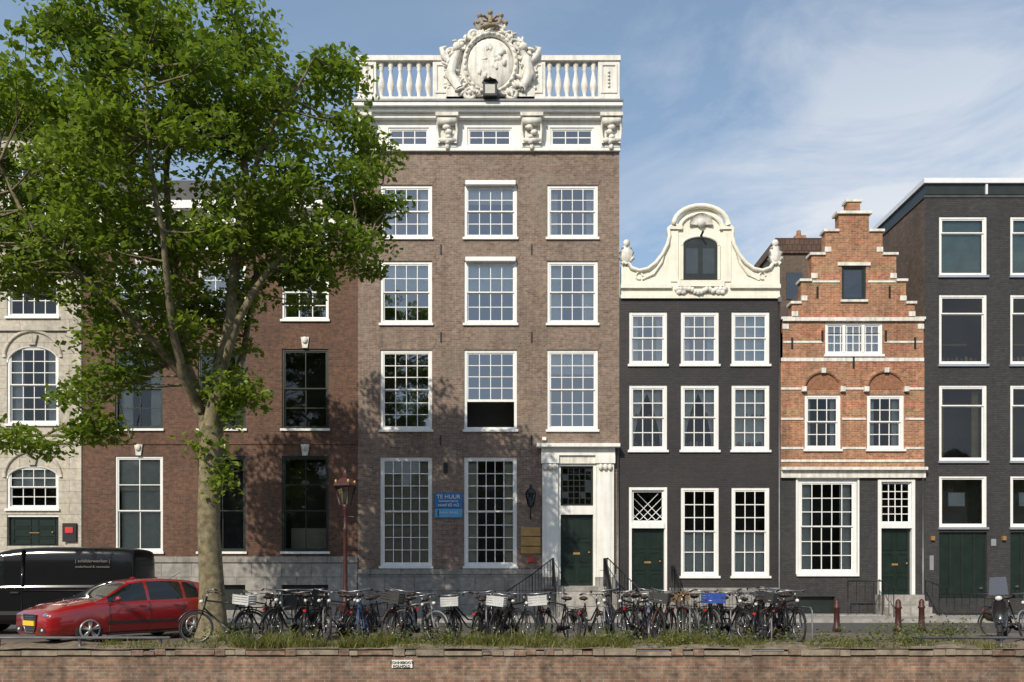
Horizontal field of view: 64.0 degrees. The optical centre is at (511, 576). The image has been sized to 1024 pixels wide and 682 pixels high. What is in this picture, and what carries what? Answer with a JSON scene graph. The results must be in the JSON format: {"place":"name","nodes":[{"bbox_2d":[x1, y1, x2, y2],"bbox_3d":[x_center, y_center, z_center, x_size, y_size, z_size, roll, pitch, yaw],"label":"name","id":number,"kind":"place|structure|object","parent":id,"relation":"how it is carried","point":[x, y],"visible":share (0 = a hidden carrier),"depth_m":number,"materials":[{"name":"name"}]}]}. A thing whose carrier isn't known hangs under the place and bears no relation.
{"place":"outdoors","nodes":[
{"label":"outdoors","id":0,"kind":"place"},
{"bbox_2d":[0,608,1023,649],"bbox_3d":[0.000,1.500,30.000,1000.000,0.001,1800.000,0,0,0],"label":"ground","id":1,"kind":"structure","parent":0,"point":[175,637],"depth_m":19.66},
{"bbox_2d":[0,114,81,546],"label":"stone trim","id":2,"kind":"structure","parent":1,"relation":"on","point":[74,489],"depth_m":29.94,"materials":[{"name":"stone"}]},
{"bbox_2d":[0,130,138,551],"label":"walls","id":3,"kind":"structure","parent":1,"relation":"on","point":[44,341],"depth_m":30.00,"materials":[{"name":"stone"}]},
{"bbox_2d":[4,161,59,516],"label":"window frames","id":4,"kind":"structure","parent":3,"relation":"attached to","point":[10,422],"depth_m":30.04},
{"bbox_2d":[12,168,55,504],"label":"interiors","id":5,"kind":"object","parent":3,"relation":"attached to","point":[38,356],"visible":0.25,"depth_m":31.30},
{"bbox_2d":[13,168,55,485],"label":"curtains","id":6,"kind":"object","parent":3,"relation":"attached to","point":[50,477],"visible":0.47,"depth_m":30.25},
{"bbox_2d":[10,517,58,545],"bbox_3d":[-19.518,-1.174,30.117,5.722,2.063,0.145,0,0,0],"label":"door","id":7,"kind":"structure","parent":3,"relation":"attached to","point":[34,531],"depth_m":30.13,"materials":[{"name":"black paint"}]},
{"bbox_2d":[16,572,198,641],"bbox_3d":[-9.368,0.687,19.786,2.150,1.625,4.355,0,0,36],"label":"red car","id":8,"kind":"object","parent":1,"relation":"on","point":[156,606],"visible":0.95,"depth_m":19.00,"materials":[{"name":"paint"}]},
{"bbox_2d":[0,0,415,637],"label":"elm tree","id":9,"kind":"object","parent":1,"relation":"on","point":[106,122],"visible":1,"depth_m":19.45,"materials":[{"name":"green plant"}]},
{"bbox_2d":[83,226,357,604],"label":"walls","id":10,"kind":"structure","parent":1,"relation":"on","point":[273,336],"depth_m":30.00,"materials":[{"name":"brown brick"}]},
{"bbox_2d":[81,200,357,225],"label":"cornice","id":11,"kind":"structure","parent":10,"relation":"attached to","point":[180,205],"depth_m":29.61,"materials":[{"name":"white paint"}]},
{"bbox_2d":[83,440,356,443],"bbox_3d":[-10.679,-4.928,29.985,10.031,0.143,0.031,0,0,0],"label":"string course","id":12,"kind":"object","parent":10,"relation":"attached to","point":[254,441],"visible":0.57,"depth_m":29.97,"materials":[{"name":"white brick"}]},
{"bbox_2d":[134,253,308,455],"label":"keystones","id":13,"kind":"object","parent":10,"relation":"attached to","point":[304,447],"visible":0.29,"depth_m":29.94,"materials":[{"name":"white stone"}]},
{"bbox_2d":[116,226,329,553],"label":"window frames","id":14,"kind":"structure","parent":10,"relation":"attached to","point":[285,550],"depth_m":30.04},
{"bbox_2d":[120,227,325,547],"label":"curtains","id":15,"kind":"object","parent":10,"relation":"attached to","point":[150,500],"visible":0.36,"depth_m":30.30,"materials":[{"name":"white fabric"}]},
{"bbox_2d":[120,226,327,609],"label":"interiors","id":16,"kind":"object","parent":10,"relation":"attached to","point":[295,469],"visible":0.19,"depth_m":31.30,"materials":[{"name":"paint"}]},
{"bbox_2d":[117,180,338,199],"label":"roof","id":17,"kind":"structure","parent":10,"relation":"on","point":[184,185],"depth_m":30.30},
{"bbox_2d":[178,589,269,642],"bbox_3d":[-6.522,0.899,18.580,1.975,1.213,0.658,0,-7,-18],"label":"bicycle","id":18,"kind":"object","parent":1,"relation":"on","point":[254,612],"visible":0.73,"depth_m":18.51,"materials":[{"name":"metal"}]},
{"bbox_2d":[154,556,357,614],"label":"plinth","id":19,"kind":"structure","parent":1,"relation":"on","point":[255,574],"depth_m":29.94,"materials":[{"name":"grey stone"}]},
{"bbox_2d":[232,590,279,638],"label":"bicycle","id":20,"kind":"object","parent":1,"relation":"on","point":[249,599],"visible":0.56,"depth_m":18.73,"materials":[{"name":"metal"}]},
{"bbox_2d":[261,587,317,639],"bbox_3d":[-5.132,0.877,18.903,0.677,1.248,2.031,3,1,21],"label":"bicycle","id":21,"kind":"object","parent":1,"relation":"on","point":[297,614],"visible":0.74,"depth_m":18.69,"materials":[{"name":"metal"}]},
{"bbox_2d":[295,588,323,638],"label":"bicycle","id":22,"kind":"object","parent":1,"relation":"on","point":[307,627],"visible":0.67,"depth_m":18.95,"materials":[{"name":"metal"}]},
{"bbox_2d":[312,588,340,641],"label":"bicycle","id":23,"kind":"object","parent":1,"relation":"on","point":[326,612],"visible":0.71,"depth_m":19.01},
{"bbox_2d":[299,588,368,639],"bbox_3d":[-4.185,0.901,19.552,1.969,1.210,0.656,0,7,-43],"label":"bicycle","id":24,"kind":"object","parent":1,"relation":"on","point":[340,627],"visible":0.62,"depth_m":19.56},
{"bbox_2d":[334,470,356,636],"bbox_3d":[-4.171,-0.591,20.500,0.424,4.182,0.424,0,0,16],"label":"street lamp","id":25,"kind":"object","parent":1,"relation":"on","point":[344,480],"visible":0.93,"depth_m":20.45,"materials":[{"name":"metal"}]},
{"bbox_2d":[343,587,372,639],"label":"bicycle","id":26,"kind":"object","parent":1,"relation":"on","point":[361,627],"visible":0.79,"depth_m":18.37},
{"bbox_2d":[346,590,407,639],"bbox_3d":[-3.128,0.921,19.355,0.634,1.168,1.901,9,6,42],"label":"bicycle","id":27,"kind":"object","parent":1,"relation":"on","point":[368,615],"visible":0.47,"depth_m":19.12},
{"bbox_2d":[380,586,419,638],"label":"bicycle","id":28,"kind":"object","parent":1,"relation":"on","point":[395,598],"visible":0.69,"depth_m":18.49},
{"bbox_2d":[391,592,448,640],"bbox_3d":[-2.149,0.926,18.936,1.873,1.151,0.624,0,-2,39],"label":"bicycle","id":29,"kind":"object","parent":1,"relation":"on","point":[431,613],"visible":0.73,"depth_m":18.92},
{"bbox_2d":[439,593,463,637],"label":"bicycle","id":30,"kind":"object","parent":1,"relation":"on","point":[451,600],"visible":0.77,"depth_m":18.74,"materials":[{"name":"rubber"}]},
{"bbox_2d":[435,591,502,638],"bbox_3d":[-0.978,0.918,19.169,1.896,1.165,0.632,0,-2,-34],"label":"bicycle","id":31,"kind":"object","parent":1,"relation":"on","point":[455,613],"visible":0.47,"depth_m":19.06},
{"bbox_2d":[470,592,501,635],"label":"bicycle","id":32,"kind":"object","parent":1,"relation":"on","point":[480,616],"visible":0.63,"depth_m":18.71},
{"bbox_2d":[358,152,618,573],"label":"walls","id":33,"kind":"structure","parent":1,"relation":"on","point":[447,170],"depth_m":30.00,"materials":[{"name":"brown brick"}]},
{"bbox_2d":[435,493,461,517],"bbox_3d":[-2.321,-2.625,29.963,1.000,0.893,0.074,0,0,0],"label":"rental sign","id":34,"kind":"object","parent":33,"relation":"attached to","point":[448,500],"visible":1,"depth_m":29.94,"materials":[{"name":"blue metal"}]},
{"bbox_2d":[348,99,622,151],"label":"entablature","id":35,"kind":"structure","parent":33,"relation":"attached to","point":[480,113],"depth_m":29.80,"materials":[{"name":"white paint"}]},
{"bbox_2d":[356,55,620,98],"bbox_3d":[-0.862,-18.108,30.025,9.682,1.818,0.450,0,0,0],"label":"balustrade","id":36,"kind":"object","parent":35,"relation":"on","point":[606,85],"visible":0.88,"depth_m":29.90,"materials":[{"name":"stone"}]},
{"bbox_2d":[356,112,622,149],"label":"consoles","id":37,"kind":"object","parent":35,"relation":"attached to","point":[531,129],"visible":0.76,"depth_m":29.72,"materials":[{"name":"white stone"}]},
{"bbox_2d":[439,9,541,98],"bbox_3d":[-0.786,-18.973,30.060,3.729,3.245,1.265,0,0,0],"label":"crest","id":38,"kind":"object","parent":35,"relation":"on","point":[473,59],"visible":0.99,"depth_m":29.73,"materials":[{"name":"white stone"}]},
{"bbox_2d":[379,128,598,567],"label":"window frames","id":39,"kind":"structure","parent":33,"relation":"attached to","point":[428,428],"depth_m":30.04,"materials":[{"name":"wood"}]},
{"bbox_2d":[376,177,601,456],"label":"lintels","id":40,"kind":"object","parent":33,"relation":"attached to","point":[488,345],"visible":0.93,"depth_m":29.99,"materials":[{"name":"brown brick"}]},
{"bbox_2d":[385,132,593,561],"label":"interiors","id":41,"kind":"object","parent":33,"relation":"attached to","point":[490,414],"visible":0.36,"depth_m":31.30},
{"bbox_2d":[385,191,593,561],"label":"curtains","id":42,"kind":"object","parent":33,"relation":"attached to","point":[410,554],"visible":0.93,"depth_m":30.22,"materials":[{"name":"fabric"}]},
{"bbox_2d":[465,180,515,262],"bbox_3d":[-0.786,-12.989,29.930,1.829,2.936,0.180,0,0,0],"label":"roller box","id":43,"kind":"object","parent":33,"relation":"attached to","point":[490,183],"visible":1,"depth_m":29.84,"materials":[{"name":"white paint"}]},
{"bbox_2d":[521,527,539,561],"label":"plaques","id":44,"kind":"object","parent":33,"relation":"attached to","point":[530,531],"visible":1,"depth_m":29.95,"materials":[{"name":"gold metal"}]},
{"bbox_2d":[536,443,619,588],"bbox_3d":[2.401,-2.205,29.870,3.016,5.268,0.580,0,0,0],"label":"door surround","id":45,"kind":"object","parent":33,"relation":"attached to","point":[598,457],"visible":0.94,"depth_m":29.82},
{"bbox_2d":[561,515,592,585],"bbox_3d":[2.375,-0.982,30.117,1.193,2.607,0.145,0,0,0],"label":"door","id":46,"kind":"structure","parent":45,"relation":"in","point":[576,550],"depth_m":30.13,"materials":[{"name":"green paint"}]},
{"bbox_2d":[617,448,618,608],"bbox_3d":[3.871,-1.811,29.930,0.074,6.021,0.074,0,0,23],"label":"downpipe","id":47,"kind":"object","parent":33,"relation":"attached to","point":[618,525],"visible":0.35,"depth_m":29.90,"materials":[{"name":"grey metal"}]},
{"bbox_2d":[358,569,618,614],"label":"plinth","id":48,"kind":"structure","parent":1,"relation":"on","point":[444,581],"depth_m":29.95,"materials":[{"name":"grey stone"}]},
{"bbox_2d":[486,592,516,637],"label":"bicycle","id":49,"kind":"object","parent":1,"relation":"on","point":[498,601],"visible":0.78,"depth_m":18.62,"materials":[{"name":"rubber"}]},
{"bbox_2d":[0,651,1023,681],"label":"brickwork","id":50,"kind":"object","parent":1,"relation":"on","point":[529,668],"depth_m":16.80,"materials":[{"name":"brick"}]},
{"bbox_2d":[0,648,1023,655],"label":"coping stones","id":51,"kind":"object","parent":1,"relation":"on","point":[593,651],"visible":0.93,"depth_m":16.75,"materials":[{"name":"stone"}]},
{"bbox_2d":[0,641,1023,649],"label":"soil strip","id":52,"kind":"object","parent":1,"relation":"on","point":[87,645],"visible":0.56,"depth_m":17.00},
{"bbox_2d":[0,636,1023,645],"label":"quay guard rail","id":53,"kind":"object","parent":52,"relation":"on","point":[160,638],"visible":0.75,"depth_m":17.23,"materials":[{"name":"grey metal"}]},
{"bbox_2d":[81,618,1018,648],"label":"grass","id":54,"kind":"structure","parent":52,"relation":"on","point":[270,641],"depth_m":17.16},
{"bbox_2d":[499,592,536,637],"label":"bicycle","id":55,"kind":"object","parent":1,"relation":"on","point":[522,617],"visible":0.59,"depth_m":19.01,"materials":[{"name":"metal"}]},
{"bbox_2d":[241,606,812,639],"bbox_3d":[0.350,1.100,19.500,13.340,0.800,0.840,0,0,0],"label":"bicycle rack","id":56,"kind":"object","parent":1,"relation":"on","point":[447,607],"visible":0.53,"depth_m":19.10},
{"bbox_2d":[524,591,551,636],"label":"bicycle","id":57,"kind":"object","parent":1,"relation":"on","point":[540,600],"visible":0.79,"depth_m":18.21,"materials":[{"name":"rubber"}]},
{"bbox_2d":[537,592,582,639],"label":"bicycle","id":58,"kind":"object","parent":1,"relation":"on","point":[560,628],"visible":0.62,"depth_m":19.00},
{"bbox_2d":[506,558,638,617],"bbox_3d":[2.143,0.403,28.502,4.673,2.194,2.429,0,0,0],"label":"railing","id":59,"kind":"object","parent":1,"relation":"on","point":[607,584],"visible":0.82,"depth_m":28.80,"materials":[{"name":"black metal"}]},
{"bbox_2d":[554,586,605,617],"bbox_3d":[2.393,0.921,28.530,1.714,1.158,2.520,0,0,0],"label":"stoop","id":60,"kind":"object","parent":1,"relation":"on","point":[573,592],"visible":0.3,"depth_m":28.35,"materials":[{"name":"grey stone"}]},
{"bbox_2d":[178,614,997,650],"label":"weeds","id":61,"kind":"object","parent":1,"relation":"on","point":[908,631],"visible":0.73,"depth_m":17.60,"materials":[{"name":"green plant"}]},
{"bbox_2d":[570,593,607,638],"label":"bicycle","id":62,"kind":"object","parent":1,"relation":"on","point":[583,616],"visible":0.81,"depth_m":19.26,"materials":[{"name":"metal"}]},
{"bbox_2d":[590,587,618,635],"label":"bicycle","id":63,"kind":"object","parent":1,"relation":"on","point":[605,610],"visible":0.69,"depth_m":18.90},
{"bbox_2d":[612,590,646,640],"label":"bicycle","id":64,"kind":"object","parent":1,"relation":"on","point":[621,612],"visible":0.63,"depth_m":19.14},
{"bbox_2d":[620,588,666,639],"bbox_3d":[3.060,0.889,19.147,0.667,1.230,2.001,6,-2,-22],"label":"bicycle","id":65,"kind":"object","parent":1,"relation":"on","point":[640,627],"visible":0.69,"depth_m":19.20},
{"bbox_2d":[648,587,679,637],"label":"bicycle","id":66,"kind":"object","parent":1,"relation":"on","point":[663,598],"visible":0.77,"depth_m":18.65,"materials":[{"name":"metal"}]},
{"bbox_2d":[671,588,708,635],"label":"bicycle","id":67,"kind":"object","parent":1,"relation":"on","point":[682,596],"visible":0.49,"depth_m":21.07,"materials":[{"name":"metal"}]},
{"bbox_2d":[619,297,777,607],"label":"walls","id":68,"kind":"structure","parent":1,"relation":"on","point":[673,470],"depth_m":30.00,"materials":[{"name":"brick"}]},
{"bbox_2d":[629,487,666,589],"bbox_3d":[4.982,-1.393,30.055,1.393,3.786,0.210,0,0,0],"label":"door surround","id":69,"kind":"object","parent":68,"relation":"attached to","point":[647,524],"visible":0.95,"depth_m":30.00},
{"bbox_2d":[632,528,663,590],"bbox_3d":[4.982,-0.643,30.117,1.193,2.286,0.145,0,0,0],"label":"door","id":70,"kind":"structure","parent":69,"relation":"in","point":[647,558],"depth_m":30.13,"materials":[{"name":"green paint"}]},
{"bbox_2d":[633,317,763,571],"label":"curtains","id":71,"kind":"object","parent":68,"relation":"attached to","point":[709,537],"visible":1,"depth_m":30.26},
{"bbox_2d":[633,317,763,530],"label":"interiors","id":72,"kind":"object","parent":68,"relation":"attached to","point":[647,497],"visible":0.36,"depth_m":31.30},
{"bbox_2d":[628,312,770,577],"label":"window frames","id":73,"kind":"structure","parent":68,"relation":"attached to","point":[715,447],"depth_m":30.04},
{"bbox_2d":[618,203,783,298],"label":"gable","id":74,"kind":"structure","parent":68,"relation":"on","point":[741,277],"depth_m":29.90,"materials":[{"name":"beige paint"}]},
{"bbox_2d":[680,230,719,279],"bbox_3d":[6.875,-11.680,29.775,1.450,1.646,0.456,0,0,0],"label":"hoist hatch","id":75,"kind":"object","parent":74,"relation":"attached to","point":[700,257],"visible":1,"depth_m":29.91,"materials":[{"name":"paint"}]},
{"bbox_2d":[778,302,779,588],"bbox_3d":[9.771,-4.471,29.940,0.065,11.343,0.065,0,0,22],"label":"downpipe","id":76,"kind":"object","parent":68,"relation":"attached to","point":[779,445],"visible":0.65,"depth_m":29.91,"materials":[{"name":"grey metal"}]},
{"bbox_2d":[620,588,778,614],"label":"plinth","id":77,"kind":"structure","parent":1,"relation":"on","point":[731,601],"depth_m":29.95,"materials":[{"name":"grey stone"}]},
{"bbox_2d":[683,589,724,640],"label":"bicycle","id":78,"kind":"object","parent":1,"relation":"on","point":[708,599],"visible":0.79,"depth_m":18.52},
{"bbox_2d":[699,592,732,637],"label":"bicycle","id":79,"kind":"object","parent":1,"relation":"on","point":[721,613],"visible":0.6,"depth_m":19.16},
{"bbox_2d":[700,588,756,641],"bbox_3d":[5.112,0.903,19.404,0.654,1.206,1.962,-9,4,-24],"label":"bicycle","id":80,"kind":"object","parent":1,"relation":"on","point":[736,616],"visible":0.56,"depth_m":19.08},
{"bbox_2d":[737,594,764,640],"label":"bicycle","id":81,"kind":"object","parent":1,"relation":"on","point":[745,599],"visible":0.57,"depth_m":19.18,"materials":[{"name":"metal"}]},
{"bbox_2d":[755,587,797,639],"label":"bicycle","id":82,"kind":"object","parent":1,"relation":"on","point":[771,598],"visible":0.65,"depth_m":19.06,"materials":[{"name":"grey metal"}]},
{"bbox_2d":[760,254,807,310],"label":"walls","id":83,"kind":"structure","parent":1,"relation":"on","point":[793,263],"depth_m":43.00,"materials":[{"name":"brown brick"}]},
{"bbox_2d":[754,238,820,267],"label":"roof","id":84,"kind":"structure","parent":83,"relation":"on","point":[797,245],"depth_m":42.90,"materials":[{"name":"tile"}]},
{"bbox_2d":[786,273,801,299],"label":"windows","id":85,"kind":"structure","parent":83,"relation":"attached to","point":[792,279],"depth_m":42.96,"materials":[{"name":"blue glass"}]},
{"bbox_2d":[773,589,806,641],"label":"bicycle","id":86,"kind":"object","parent":1,"relation":"on","point":[796,611],"visible":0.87,"depth_m":18.84,"materials":[{"name":"metal"}]},
{"bbox_2d":[780,478,921,613],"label":"ground floor wall","id":87,"kind":"structure","parent":1,"relation":"on","point":[835,587],"depth_m":30.00,"materials":[{"name":"grey brick"}]},
{"bbox_2d":[780,214,923,467],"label":"walls","id":88,"kind":"structure","parent":87,"relation":"on","point":[853,239],"depth_m":30.00,"materials":[{"name":"orange brick"}]},
{"bbox_2d":[802,327,897,568],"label":"curtains","id":89,"kind":"object","parent":88,"relation":"attached to","point":[845,516],"visible":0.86,"depth_m":30.26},
{"bbox_2d":[798,336,907,613],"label":"interiors","id":90,"kind":"object","parent":88,"relation":"attached to","point":[820,605],"visible":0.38,"depth_m":31.30,"materials":[{"name":"paint"}]},
{"bbox_2d":[781,262,924,461],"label":"stone bands","id":91,"kind":"object","parent":88,"relation":"attached to","point":[852,319],"visible":1,"depth_m":29.97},
{"bbox_2d":[780,199,925,328],"bbox_3d":[12.491,-11.455,30.160,5.281,4.741,0.480,0,0,0],"label":"coping","id":92,"kind":"object","parent":88,"relation":"attached to","point":[851,206],"visible":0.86,"depth_m":29.98,"materials":[{"name":"white stone"}]},
{"bbox_2d":[796,266,910,575],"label":"window frames","id":93,"kind":"structure","parent":88,"relation":"attached to","point":[854,527],"depth_m":30.04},
{"bbox_2d":[844,270,861,297],"bbox_3d":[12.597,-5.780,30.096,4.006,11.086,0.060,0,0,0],"label":"window glass","id":94,"kind":"object","parent":93,"relation":"in","point":[852,283],"visible":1,"depth_m":30.09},
{"bbox_2d":[780,467,927,477],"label":"cornice","id":95,"kind":"structure","parent":88,"relation":"attached to","point":[852,472],"depth_m":29.88,"materials":[{"name":"white stone"}]},
{"bbox_2d":[801,367,908,391],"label":"arches","id":96,"kind":"structure","parent":88,"relation":"attached to","point":[822,380],"depth_m":29.99,"materials":[{"name":"orange brick"}]},
{"bbox_2d":[878,479,914,594],"bbox_3d":[14.071,-1.464,30.055,1.357,4.214,0.210,0,0,0],"label":"door surround","id":97,"kind":"object","parent":87,"relation":"attached to","point":[911,525],"visible":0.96,"depth_m":29.97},
{"bbox_2d":[881,528,909,593],"bbox_3d":[14.071,-0.571,30.117,1.117,2.429,0.145,0,0,0],"label":"door","id":98,"kind":"structure","parent":97,"relation":"in","point":[895,558],"depth_m":30.13,"materials":[{"name":"green paint"}]},
{"bbox_2d":[875,595,935,615],"bbox_3d":[14.071,1.073,29.335,1.571,0.854,1.310,0,0,0],"label":"stoop","id":99,"kind":"object","parent":1,"relation":"on","point":[909,604],"visible":0.54,"depth_m":29.22,"materials":[{"name":"grey stone"}]},
{"bbox_2d":[883,198,1023,614],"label":"walls","id":100,"kind":"structure","parent":1,"relation":"on","point":[911,237],"depth_m":30.00,"materials":[{"name":"grey brick"}]},
{"bbox_2d":[883,195,1023,235],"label":"parapet","id":101,"kind":"structure","parent":100,"relation":"on","point":[954,196],"depth_m":29.99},
{"bbox_2d":[872,178,1023,232],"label":"roof frame","id":102,"kind":"object","parent":101,"relation":"on","point":[961,186],"visible":0.85,"depth_m":30.00,"materials":[{"name":"white metal"}]},
{"bbox_2d":[938,217,1023,528],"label":"window frames","id":103,"kind":"structure","parent":100,"relation":"attached to","point":[982,363],"depth_m":30.04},
{"bbox_2d":[941,221,1023,523],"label":"interiors","id":104,"kind":"object","parent":100,"relation":"attached to","point":[960,329],"visible":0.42,"depth_m":31.30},
{"bbox_2d":[944,480,1023,506],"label":"hanging lamp","id":105,"kind":"object","parent":104,"relation":"hanging from","point":[954,499],"visible":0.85,"depth_m":30.30,"materials":[{"name":"white paint"}]},
{"bbox_2d":[941,221,1023,457],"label":"curtains","id":106,"kind":"object","parent":100,"relation":"attached to","point":[960,253],"visible":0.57,"depth_m":30.20,"materials":[{"name":"white fabric"}]},
{"bbox_2d":[977,577,1019,639],"bbox_3d":[11.745,0.751,19.671,0.880,1.500,1.829,-4,-2,35],"label":"motor scooter","id":107,"kind":"object","parent":1,"relation":"on","point":[1001,613],"visible":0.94,"depth_m":19.27,"materials":[{"name":"metal"}]},
{"bbox_2d":[977,595,1023,635],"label":"bicycle","id":108,"kind":"object","parent":1,"relation":"on","point":[986,614],"visible":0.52,"depth_m":19.95,"materials":[{"name":"metal"}]},
{"bbox_2d":[0,623,1023,632],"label":"road","id":109,"kind":"structure","parent":0,"point":[853,627],"depth_m":23.80,"materials":[{"name":"asphalt"}]},
{"bbox_2d":[0,547,156,630],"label":"black van","id":110,"kind":"object","parent":109,"relation":"on","point":[30,577],"visible":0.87,"depth_m":21.26,"materials":[{"name":"paint"}]},
{"bbox_2d":[0,0,1023,650],"label":"sky","id":111,"kind":"structure","parent":0,"point":[773,115],"materials":[{"name":"blue"}]},
{"bbox_2d":[227,615,1023,622],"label":"sidewalk","id":112,"kind":"structure","parent":0,"point":[877,619],"depth_m":26.80,"materials":[{"name":"concrete"}]},
{"bbox_2d":[847,579,946,616],"bbox_3d":[13.432,0.741,28.852,3.109,1.319,1.329,0,0,0],"label":"railing","id":113,"kind":"object","parent":112,"relation":"on","point":[873,581],"visible":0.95,"depth_m":28.99,"materials":[{"name":"black metal"}]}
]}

